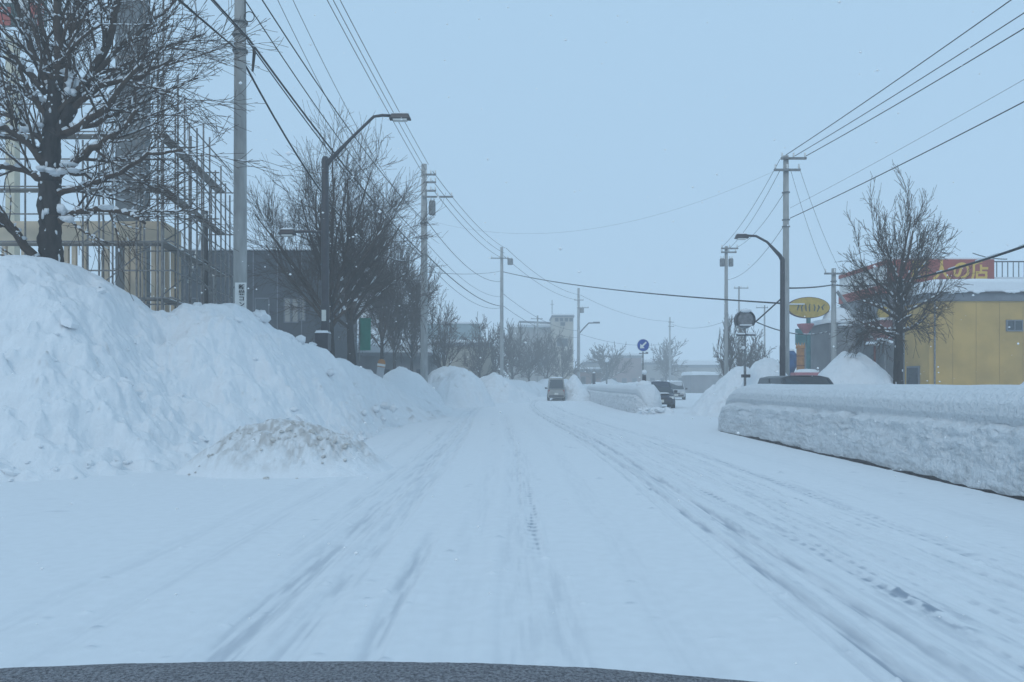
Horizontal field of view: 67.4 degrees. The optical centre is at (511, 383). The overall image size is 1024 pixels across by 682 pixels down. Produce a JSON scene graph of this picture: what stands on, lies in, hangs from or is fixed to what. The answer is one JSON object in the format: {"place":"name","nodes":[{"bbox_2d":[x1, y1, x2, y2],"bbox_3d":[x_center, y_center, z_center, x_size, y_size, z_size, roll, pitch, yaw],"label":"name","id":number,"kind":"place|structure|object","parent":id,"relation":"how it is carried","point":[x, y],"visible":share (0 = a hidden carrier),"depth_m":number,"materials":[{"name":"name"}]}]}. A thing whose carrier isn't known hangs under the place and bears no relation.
{"place":"outdoors","nodes":[
{"label":"outdoors","id":0,"kind":"place"},
{"bbox_2d":[206,94,448,356],"bbox_3d":[-6.444,-4.447,27.969,8.312,11.810,7.185,0,0,-33],"label":"street tree","id":1,"kind":"object","parent":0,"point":[363,272],"visible":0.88,"depth_m":27.84,"materials":[{"name":"brown plant"}]},
{"bbox_2d":[0,661,753,681],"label":"dashboard","id":2,"kind":"object","parent":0,"point":[311,671],"visible":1,"depth_m":0.88},
{"bbox_2d":[357,319,445,374],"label":"building","id":3,"kind":"structure","parent":0,"point":[369,359],"depth_m":60.00,"materials":[{"name":"stone"}]},
{"bbox_2d":[0,396,1023,681],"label":"road","id":4,"kind":"structure","parent":0,"point":[612,564],"depth_m":6.23,"materials":[{"name":"snow"}]},
{"bbox_2d":[175,418,393,478],"bbox_3d":[-3.750,1.101,12.800,4.550,1.047,3.510,0,0,0],"label":"dirty snow mound","id":5,"kind":"object","parent":4,"relation":"on","point":[278,448],"visible":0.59,"depth_m":12.13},
{"bbox_2d":[247,135,445,364],"bbox_3d":[-6.969,-4.523,33.203,8.342,12.265,6.430,0,0,0],"label":"street tree","id":6,"kind":"object","parent":4,"relation":"on","point":[351,353],"visible":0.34,"depth_m":32.62,"materials":[{"name":"brown plant"}]},
{"bbox_2d":[359,317,370,366],"bbox_3d":[-6.713,-0.792,35.003,0.551,4.483,0.066,0,0,0],"label":"green banner","id":7,"kind":"object","parent":4,"relation":"on","point":[364,333],"visible":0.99,"depth_m":34.99,"materials":[{"name":"fabric"}]},
{"bbox_2d":[376,359,384,377],"bbox_3d":[-5.590,0.222,32.000,0.624,2.496,0.110,0,0,0],"label":"marker post","id":8,"kind":"object","parent":4,"relation":"on","point":[380,367],"visible":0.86,"depth_m":31.96,"materials":[{"name":"silver metal"}]},
{"bbox_2d":[333,194,436,358],"bbox_3d":[-6.991,-4.558,41.169,5.512,12.043,5.010,0,0,17],"label":"street tree","id":9,"kind":"object","parent":4,"relation":"on","point":[384,316],"visible":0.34,"depth_m":41.09,"materials":[{"name":"brown plant"}]},
{"bbox_2d":[376,240,458,371],"bbox_3d":[-6.836,-4.154,53.257,5.466,11.618,6.090,0,0,-21],"label":"street tree","id":10,"kind":"object","parent":4,"relation":"on","point":[412,345],"visible":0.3,"depth_m":52.71,"materials":[{"name":"brown plant"}]},
{"bbox_2d":[396,366,445,408],"bbox_3d":[-5.822,0.533,40.000,5.760,2.874,7.680,0,0,0],"label":"snow heap","id":11,"kind":"object","parent":4,"relation":"on","point":[429,396],"visible":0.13,"depth_m":38.83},
{"bbox_2d":[428,287,478,367],"bbox_3d":[-5.488,-3.129,62.598,5.294,9.176,5.823,0,0,-23],"label":"street tree","id":12,"kind":"object","parent":4,"relation":"on","point":[437,359],"visible":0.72,"depth_m":61.98,"materials":[{"name":"brown plant"}]},
{"bbox_2d":[428,321,481,339],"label":"building","id":13,"kind":"structure","parent":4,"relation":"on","point":[465,327],"depth_m":100.00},
{"bbox_2d":[428,366,494,407],"bbox_3d":[-3.933,0.416,50.000,7.200,3.157,10.080,0,0,0],"label":"snow heap","id":14,"kind":"object","parent":4,"relation":"on","point":[457,387],"visible":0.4,"depth_m":47.38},
{"bbox_2d":[435,339,494,376],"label":"building","id":15,"kind":"structure","parent":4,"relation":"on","point":[486,364],"depth_m":78.00,"materials":[{"name":"stone"}]},
{"bbox_2d":[456,313,512,377],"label":"street tree","id":16,"kind":"object","parent":4,"relation":"on","point":[477,350],"visible":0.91,"depth_m":75.47,"materials":[{"name":"brown plant"}]},
{"bbox_2d":[481,372,529,402],"bbox_3d":[-1.516,0.505,62.000,6.720,2.899,12.000,0,0,0],"label":"snow heap","id":17,"kind":"object","parent":4,"relation":"on","point":[497,386],"visible":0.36,"depth_m":59.10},
{"bbox_2d":[493,319,543,379],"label":"street tree","id":18,"kind":"object","parent":4,"relation":"on","point":[518,371],"visible":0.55,"depth_m":85.89,"materials":[{"name":"brown plant"}]},
{"bbox_2d":[507,323,549,380],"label":"street tree","id":19,"kind":"object","parent":4,"relation":"on","point":[529,350],"visible":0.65,"depth_m":91.57,"materials":[{"name":"brown plant"}]},
{"bbox_2d":[527,326,572,378],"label":"street tree","id":20,"kind":"object","parent":4,"relation":"on","point":[553,349],"visible":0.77,"depth_m":97.50,"materials":[{"name":"brown plant"}]},
{"bbox_2d":[545,377,564,400],"bbox_3d":[3.777,0.435,66.000,1.900,2.030,3.530,0,0,2],"label":"van","id":21,"kind":"object","parent":4,"relation":"on","point":[556,387],"visible":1,"depth_m":64.36,"materials":[{"name":"silver metal"}]},
{"bbox_2d":[544,335,588,378],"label":"street tree","id":22,"kind":"object","parent":4,"relation":"on","point":[562,357],"visible":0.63,"depth_m":103.53,"materials":[{"name":"brown plant"}]},
{"bbox_2d":[551,374,589,400],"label":"snow heap","id":23,"kind":"object","parent":4,"relation":"on","point":[575,389],"visible":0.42,"depth_m":65.81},
{"bbox_2d":[591,353,641,382],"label":"distant building","id":24,"kind":"structure","parent":4,"relation":"on","point":[633,373],"depth_m":165.00,"materials":[{"name":"stone"}]},
{"bbox_2d":[635,406,673,413],"bbox_3d":[6.900,1.316,37.000,2.400,0.477,1.680,0,0,0],"label":"snow clump","id":25,"kind":"object","parent":4,"relation":"on","point":[656,410],"visible":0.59,"depth_m":36.45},
{"bbox_2d":[650,381,676,407],"bbox_3d":[8.850,0.650,46.500,2.120,1.600,4.030,0,0,6],"label":"car","id":26,"kind":"object","parent":4,"relation":"on","point":[665,389],"visible":0.45,"depth_m":45.55,"materials":[{"name":"black paint"}]},
{"bbox_2d":[650,337,688,381],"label":"street tree","id":27,"kind":"object","parent":4,"relation":"on","point":[664,363],"visible":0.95,"depth_m":130.88,"materials":[{"name":"brown plant"}]},
{"bbox_2d":[668,381,687,399],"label":"car","id":28,"kind":"object","parent":4,"relation":"on","point":[679,387],"visible":0.63,"depth_m":69.03,"materials":[{"name":"silver metal"}]},
{"bbox_2d":[683,366,748,416],"bbox_3d":[10.550,0.553,36.000,6.000,2.774,8.160,0,0,0],"label":"snow heap","id":29,"kind":"object","parent":4,"relation":"on","point":[708,403],"visible":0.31,"depth_m":34.85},
{"bbox_2d":[741,357,787,386],"bbox_3d":[11.000,0.414,33.000,3.600,3.133,5.280,0,0,0],"label":"snow heap","id":30,"kind":"object","parent":4,"relation":"on","point":[763,367],"visible":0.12,"depth_m":32.42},
{"bbox_2d":[758,375,832,383],"bbox_3d":[8.550,0.600,22.600,2.140,1.700,4.330,0,0,0],"label":"car","id":31,"kind":"object","parent":4,"relation":"on","point":[804,379],"visible":0.06,"depth_m":22.34,"materials":[{"name":"grey paint"}]},
{"bbox_2d":[818,351,892,383],"bbox_3d":[11.950,0.415,27.000,6.000,3.158,7.200,0,0,0],"label":"snow heap","id":32,"kind":"object","parent":4,"relation":"on","point":[860,368],"visible":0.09,"depth_m":26.10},
{"bbox_2d":[718,384,1023,495],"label":"snow bank","id":33,"kind":"structure","parent":4,"relation":"on","point":[982,432],"depth_m":12.86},
{"bbox_2d":[865,342,876,361],"bbox_3d":[14.033,-0.092,30.000,0.380,3.085,0.300,0,0,0],"label":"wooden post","id":34,"kind":"object","parent":4,"relation":"on","point":[873,344],"visible":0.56,"depth_m":29.96,"materials":[{"name":"brown wood"}]},
{"bbox_2d":[720,431,1023,500],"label":"kerb","id":35,"kind":"structure","parent":4,"relation":"on","point":[929,477],"depth_m":13.05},
{"bbox_2d":[0,0,1023,664],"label":"falling snow","id":36,"kind":"structure","parent":0,"point":[488,274],"depth_m":5.89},
{"bbox_2d":[0,0,1023,378],"label":"sky","id":37,"kind":"structure","parent":0,"point":[772,66],"materials":[{"name":"blue"}]},
{"bbox_2d":[508,321,550,381],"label":"building","id":38,"kind":"structure","parent":0,"point":[541,325],"depth_m":135.00,"materials":[{"name":"stone"}]},
{"bbox_2d":[549,304,573,379],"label":"tower building","id":39,"kind":"structure","parent":0,"point":[562,320],"depth_m":128.00,"materials":[{"name":"stone"}]},
{"bbox_2d":[573,367,601,383],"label":"distant building","id":40,"kind":"structure","parent":0,"point":[584,379],"depth_m":125.00,"materials":[{"name":"stone"}]},
{"bbox_2d":[530,393,710,516],"bbox_3d":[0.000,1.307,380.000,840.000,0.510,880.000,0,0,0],"label":"ground","id":41,"kind":"structure","parent":0,"point":[693,396],"depth_m":11.05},
{"bbox_2d":[0,0,46,254],"bbox_3d":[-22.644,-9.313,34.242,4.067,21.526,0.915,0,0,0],"label":"building","id":42,"kind":"structure","parent":41,"relation":"on","point":[14,176],"depth_m":34.30,"materials":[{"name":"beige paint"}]},
{"bbox_2d":[0,221,180,311],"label":"house frame","id":43,"kind":"object","parent":41,"relation":"on","point":[32,231],"visible":0.03,"depth_m":25.46,"materials":[{"name":"brown wood"}]},
{"bbox_2d":[0,1,233,310],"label":"scaffold","id":44,"kind":"object","parent":41,"relation":"on","point":[206,178],"visible":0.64,"depth_m":24.69,"materials":[{"name":"grey metal"}]},
{"bbox_2d":[114,0,150,307],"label":"sign column","id":45,"kind":"structure","parent":41,"relation":"on","point":[119,205],"depth_m":29.54,"materials":[{"name":"metal"}]},
{"bbox_2d":[202,210,207,304],"bbox_3d":[-12.400,-2.784,31.000,0.296,8.468,0.296,0,0,-23],"label":"timber pole","id":46,"kind":"object","parent":41,"relation":"on","point":[206,272],"visible":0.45,"depth_m":30.89,"materials":[{"name":"brown wood"}]},
{"bbox_2d":[212,268,216,303],"bbox_3d":[-12.704,-1.755,32.932,0.413,6.410,0.364,0,0,0],"label":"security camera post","id":47,"kind":"object","parent":41,"relation":"on","point":[214,288],"visible":0.12,"depth_m":32.92,"materials":[{"name":"metal"}]},
{"bbox_2d":[0,255,451,481],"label":"snow pile","id":48,"kind":"object","parent":41,"relation":"on","point":[58,305],"visible":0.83,"depth_m":14.79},
{"bbox_2d":[0,0,328,300],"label":"street tree","id":49,"kind":"object","parent":48,"relation":"on","point":[66,91],"visible":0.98,"depth_m":16.91,"materials":[{"name":"brown plant"}]},
{"bbox_2d":[232,0,255,307],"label":"utility pole","id":50,"kind":"object","parent":41,"relation":"on","point":[239,287],"visible":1,"depth_m":19.86,"materials":[{"name":"concrete"}]},
{"bbox_2d":[178,0,234,46],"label":"power line","id":51,"kind":"object","parent":50,"relation":"attached to","point":[199,18],"visible":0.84,"depth_m":18.16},
{"bbox_2d":[180,0,236,49],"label":"power line","id":52,"kind":"object","parent":50,"relation":"attached to","point":[205,22],"visible":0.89,"depth_m":18.31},
{"bbox_2d":[212,0,247,37],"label":"power line","id":53,"kind":"object","parent":50,"relation":"attached to","point":[223,11],"visible":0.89,"depth_m":18.66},
{"bbox_2d":[246,65,420,261],"bbox_3d":[-6.080,-7.094,31.999,0.053,2.614,24.084,0,0,4],"label":"power line","id":54,"kind":"object","parent":50,"relation":"attached to","point":[275,119],"visible":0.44,"depth_m":23.04,"materials":[{"name":"black rubber-coated metal cable"}]},
{"bbox_2d":[246,1,421,237],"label":"power line","id":55,"kind":"object","parent":50,"relation":"attached to","point":[305,90],"visible":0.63,"depth_m":24.10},
{"bbox_2d":[248,38,422,254],"bbox_3d":[-5.987,-8.199,31.998,0.057,1.694,24.072,0,0,4],"label":"power line","id":56,"kind":"object","parent":50,"relation":"attached to","point":[283,86],"visible":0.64,"depth_m":23.88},
{"bbox_2d":[181,248,356,363],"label":"building","id":57,"kind":"structure","parent":41,"relation":"on","point":[258,297],"depth_m":45.00,"materials":[{"name":"stone"}]},
{"bbox_2d":[255,298,269,314],"bbox_3d":[-14.625,-4.450,44.970,0.870,1.160,0.080,0,0,0],"label":"window","id":58,"kind":"structure","parent":57,"relation":"in","point":[260,304],"depth_m":44.98,"materials":[{"name":"glass"}]},
{"bbox_2d":[284,298,290,322],"bbox_3d":[-13.150,-4.300,44.970,0.420,1.460,0.080,0,0,0],"label":"window","id":59,"kind":"structure","parent":57,"relation":"in","point":[287,318],"depth_m":44.98,"materials":[{"name":"glass"}]},
{"bbox_2d":[291,298,298,322],"bbox_3d":[-12.700,-4.300,44.970,0.420,1.460,0.080,0,0,0],"label":"window","id":60,"kind":"structure","parent":57,"relation":"in","point":[296,316],"depth_m":44.96,"materials":[{"name":"glass"}]},
{"bbox_2d":[299,296,305,320],"bbox_3d":[-12.275,-4.400,44.970,0.370,1.460,0.080,0,0,0],"label":"window","id":61,"kind":"structure","parent":57,"relation":"in","point":[303,318],"depth_m":44.96,"materials":[{"name":"glass"}]},
{"bbox_2d":[278,112,410,351],"bbox_3d":[-5.431,-3.633,25.000,4.283,10.366,0.420,0,0,0],"label":"street lamp","id":62,"kind":"object","parent":41,"relation":"on","point":[323,337],"visible":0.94,"depth_m":24.90,"materials":[{"name":"metal"}]},
{"bbox_2d":[350,229,436,368],"bbox_3d":[-7.454,-4.257,47.443,5.768,11.515,5.701,0,0,-24],"label":"street tree","id":63,"kind":"object","parent":41,"relation":"on","point":[399,329],"visible":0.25,"depth_m":47.23,"materials":[{"name":"brown plant"}]},
{"bbox_2d":[420,164,452,382],"bbox_3d":[-4.315,-5.507,43.979,1.917,14.114,0.505,0,0,0],"label":"utility pole","id":64,"kind":"object","parent":41,"relation":"on","point":[424,353],"visible":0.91,"depth_m":43.83,"materials":[{"name":"concrete"}]},
{"bbox_2d":[247,40,422,257],"bbox_3d":[-5.987,-8.058,31.999,0.034,1.779,24.070,0,0,4],"label":"power line","id":65,"kind":"object","parent":64,"relation":"attached to","point":[311,127],"visible":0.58,"depth_m":24.14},
{"bbox_2d":[262,0,422,219],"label":"power line","id":66,"kind":"object","parent":64,"relation":"attached to","point":[322,91],"visible":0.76,"depth_m":25.45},
{"bbox_2d":[278,1,419,240],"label":"power line","id":67,"kind":"object","parent":64,"relation":"attached to","point":[328,101],"visible":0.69,"depth_m":25.14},
{"bbox_2d":[293,0,423,221],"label":"power line","id":68,"kind":"object","parent":64,"relation":"attached to","point":[336,88],"visible":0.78,"depth_m":24.34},
{"bbox_2d":[327,0,423,174],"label":"power line","id":69,"kind":"object","parent":64,"relation":"attached to","point":[369,78],"visible":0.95,"depth_m":30.33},
{"bbox_2d":[333,0,425,169],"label":"power line","id":70,"kind":"object","parent":64,"relation":"attached to","point":[374,77],"visible":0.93,"depth_m":30.75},
{"bbox_2d":[340,0,428,164],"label":"power line","id":71,"kind":"object","parent":64,"relation":"attached to","point":[379,74],"visible":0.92,"depth_m":30.91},
{"bbox_2d":[429,257,498,305],"bbox_3d":[-2.986,-7.228,59.500,0.061,0.763,31.237,0,0,7],"label":"power line","id":72,"kind":"object","parent":64,"relation":"attached to","point":[460,285],"visible":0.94,"depth_m":53.71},
{"bbox_2d":[477,322,521,377],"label":"street tree","id":73,"kind":"object","parent":41,"relation":"on","point":[498,348],"visible":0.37,"depth_m":80.02,"materials":[{"name":"brown plant"}]},
{"bbox_2d":[491,247,512,377],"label":"utility pole","id":74,"kind":"object","parent":41,"relation":"on","point":[509,261],"visible":0.96,"depth_m":74.86,"materials":[{"name":"concrete"}]},
{"bbox_2d":[505,272,779,303],"bbox_3d":[5.025,-7.080,53.000,0.066,7.742,45.544,0,0,-15],"label":"power line","id":75,"kind":"object","parent":74,"relation":"attached to","point":[658,294],"visible":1,"depth_m":40.85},
{"bbox_2d":[383,368,671,404],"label":"snow bank","id":76,"kind":"structure","parent":41,"relation":"on","point":[410,382],"depth_m":40.05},
{"bbox_2d":[574,288,599,379],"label":"utility pole","id":77,"kind":"object","parent":41,"relation":"on","point":[580,309],"visible":0.94,"depth_m":104.84,"materials":[{"name":"concrete"}]},
{"bbox_2d":[581,357,610,381],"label":"distant building","id":78,"kind":"structure","parent":41,"relation":"on","point":[586,363],"depth_m":150.00,"materials":[{"name":"stone"}]},
{"bbox_2d":[582,341,633,379],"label":"street tree","id":79,"kind":"object","parent":41,"relation":"on","point":[601,363],"visible":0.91,"depth_m":120.75,"materials":[{"name":"brown plant"}]},
{"bbox_2d":[587,384,661,412],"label":"snow bank","id":80,"kind":"structure","parent":41,"relation":"on","point":[616,396],"depth_m":41.08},
{"bbox_2d":[636,339,650,385],"bbox_3d":[6.909,-0.848,40.064,0.902,2.995,0.768,0,0,0],"label":"arrow sign","id":81,"kind":"object","parent":80,"relation":"on","point":[643,345],"visible":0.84,"depth_m":40.13,"materials":[{"name":"metal"}]},
{"bbox_2d":[641,359,679,380],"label":"distant building","id":82,"kind":"structure","parent":41,"relation":"on","point":[651,374],"depth_m":160.00,"materials":[{"name":"stone"}]},
{"bbox_2d":[668,317,673,380],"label":"utility pole","id":83,"kind":"object","parent":41,"relation":"on","point":[669,325],"visible":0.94,"depth_m":129.88,"materials":[{"name":"concrete"}]},
{"bbox_2d":[663,360,728,380],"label":"distant building","id":84,"kind":"structure","parent":41,"relation":"on","point":[702,365],"depth_m":150.00,"materials":[{"name":"stone"}]},
{"bbox_2d":[681,371,721,392],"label":"building","id":85,"kind":"structure","parent":41,"relation":"on","point":[697,382],"depth_m":110.00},
{"bbox_2d":[713,315,742,377],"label":"street tree","id":86,"kind":"object","parent":41,"relation":"on","point":[730,354],"visible":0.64,"depth_m":59.84,"materials":[{"name":"brown plant"}]},
{"bbox_2d":[720,245,737,374],"bbox_3d":[14.095,-3.740,49.963,1.171,10.581,0.346,0,0,0],"label":"utility pole","id":87,"kind":"object","parent":41,"relation":"on","point":[726,262],"visible":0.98,"depth_m":49.90,"materials":[{"name":"concrete"}]},
{"bbox_2d":[734,286,747,354],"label":"utility pole","id":88,"kind":"object","parent":41,"relation":"on","point":[738,288],"visible":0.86,"depth_m":79.92,"materials":[{"name":"concrete"}]},
{"bbox_2d":[718,326,769,368],"bbox_3d":[19.185,-2.261,63.984,3.925,7.457,3.599,0,0,-29],"label":"street tree","id":89,"kind":"object","parent":41,"relation":"on","point":[740,360],"visible":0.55,"depth_m":63.81,"materials":[{"name":"brown plant"}]},
{"bbox_2d":[734,309,755,385],"bbox_3d":[9.100,-0.740,29.990,0.768,4.379,0.421,0,0,0],"label":"traffic mirror","id":90,"kind":"object","parent":41,"relation":"on","point":[744,319],"visible":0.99,"depth_m":29.90,"materials":[{"name":"metal"}]},
{"bbox_2d":[734,233,785,375],"bbox_3d":[10.017,-2.263,31.000,2.033,7.627,0.268,0,0,0],"label":"street lamp","id":91,"kind":"object","parent":41,"relation":"on","point":[741,236],"visible":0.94,"depth_m":30.92,"materials":[{"name":"metal"}]},
{"bbox_2d":[740,341,779,367],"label":"street tree","id":92,"kind":"object","parent":41,"relation":"on","point":[763,355],"visible":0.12,"depth_m":66.04,"materials":[{"name":"brown plant"}]},
{"bbox_2d":[756,305,767,355],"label":"utility pole","id":93,"kind":"object","parent":41,"relation":"on","point":[764,307],"visible":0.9,"depth_m":89.91,"materials":[{"name":"concrete"}]},
{"bbox_2d":[774,152,806,375],"bbox_3d":[11.897,-4.167,32.977,1.387,11.434,0.372,0,0,0],"label":"utility pole","id":94,"kind":"object","parent":41,"relation":"on","point":[786,191],"visible":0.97,"depth_m":32.88,"materials":[{"name":"concrete"}]},
{"bbox_2d":[757,322,829,334],"bbox_3d":[13.210,-2.500,35.500,0.042,0.466,11.193,0,0,36],"label":"power line","id":95,"kind":"object","parent":94,"relation":"attached to","point":[790,332],"visible":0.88,"depth_m":34.75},
{"bbox_2d":[789,284,832,288],"bbox_3d":[14.754,-4.761,37.501,0.066,1.372,10.649,0,0,32],"label":"power line","id":96,"kind":"object","parent":94,"relation":"attached to","point":[808,287],"visible":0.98,"depth_m":35.84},
{"bbox_2d":[786,0,1010,154],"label":"power line","id":97,"kind":"object","parent":94,"relation":"attached to","point":[907,72],"visible":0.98,"depth_m":24.33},
{"bbox_2d":[791,101,1023,217],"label":"power line","id":98,"kind":"object","parent":94,"relation":"attached to","point":[918,155],"visible":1,"depth_m":23.88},
{"bbox_2d":[795,13,1023,155],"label":"power line","id":99,"kind":"object","parent":94,"relation":"attached to","point":[917,80],"visible":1,"depth_m":24.10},
{"bbox_2d":[796,80,1022,204],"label":"power line","id":100,"kind":"object","parent":94,"relation":"attached to","point":[915,140],"visible":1,"depth_m":24.27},
{"bbox_2d":[806,28,1023,155],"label":"power line","id":101,"kind":"object","parent":94,"relation":"attached to","point":[923,88],"visible":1,"depth_m":24.18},
{"bbox_2d":[789,349,796,372],"bbox_3d":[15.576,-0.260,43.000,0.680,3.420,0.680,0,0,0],"label":"blue drum","id":102,"kind":"object","parent":41,"relation":"on","point":[793,360],"visible":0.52,"depth_m":42.71,"materials":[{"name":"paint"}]},
{"bbox_2d":[796,342,804,369],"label":"orange column","id":103,"kind":"structure","parent":41,"relation":"on","point":[800,355],"depth_m":43.81,"materials":[{"name":"paint"}]},
{"bbox_2d":[790,369,819,375],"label":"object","id":104,"kind":"object","parent":41,"relation":"on","point":[806,372],"visible":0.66,"depth_m":41.69,"materials":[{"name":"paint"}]},
{"bbox_2d":[789,297,829,368],"bbox_3d":[17.738,-1.867,46.000,2.534,6.634,1.040,0,0,0],"label":"oval sign","id":105,"kind":"object","parent":41,"relation":"on","point":[808,308],"visible":0.89,"depth_m":45.85,"materials":[{"name":"yellow paint"}]},
{"bbox_2d":[824,268,875,360],"bbox_3d":[18.314,-2.375,41.615,2.623,7.850,0.565,0,0,20],"label":"utility pole","id":106,"kind":"object","parent":41,"relation":"on","point":[833,273],"visible":0.7,"depth_m":41.88,"materials":[{"name":"concrete"}]},
{"bbox_2d":[833,244,1023,286],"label":"power line","id":107,"kind":"object","parent":106,"relation":"attached to","point":[984,258],"visible":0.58,"depth_m":20.80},
{"bbox_2d":[839,258,1023,383],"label":"shop block","id":108,"kind":"structure","parent":41,"relation":"on","point":[983,269],"depth_m":44.35,"materials":[{"name":"white paint"}]},
{"bbox_2d":[903,279,1023,384],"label":"yellow building","id":109,"kind":"structure","parent":41,"relation":"on","point":[985,345],"depth_m":40.00,"materials":[{"name":"metal"}]},
{"bbox_2d":[906,366,919,383],"bbox_3d":[21.691,0.200,41.550,0.085,2.300,1.300,0,0,0],"label":"side door","id":110,"kind":"structure","parent":109,"relation":"in","point":[912,372],"depth_m":41.48,"materials":[{"name":"metal"}]},
{"bbox_2d":[1006,320,1022,330],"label":"window","id":111,"kind":"structure","parent":109,"relation":"in","point":[1015,325],"depth_m":39.98,"materials":[{"name":"glass"}]},
{"bbox_2d":[804,308,855,371],"bbox_3d":[19.424,-1.559,46.750,1.947,6.017,4.800,0,0,0],"label":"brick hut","id":112,"kind":"object","parent":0,"point":[821,351],"visible":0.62,"depth_m":45.56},
{"bbox_2d":[876,338,893,370],"bbox_3d":[15.538,-0.228,32.000,0.543,3.357,0.400,0,0,0],"label":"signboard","id":113,"kind":"object","parent":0,"point":[889,343],"visible":0.52,"depth_m":31.98,"materials":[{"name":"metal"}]},
{"bbox_2d":[828,160,972,383],"bbox_3d":[13.165,-2.987,25.913,4.448,8.880,4.142,0,0,0],"label":"street tree","id":114,"kind":"object","parent":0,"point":[898,294],"visible":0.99,"depth_m":25.71,"materials":[{"name":"brown plant"}]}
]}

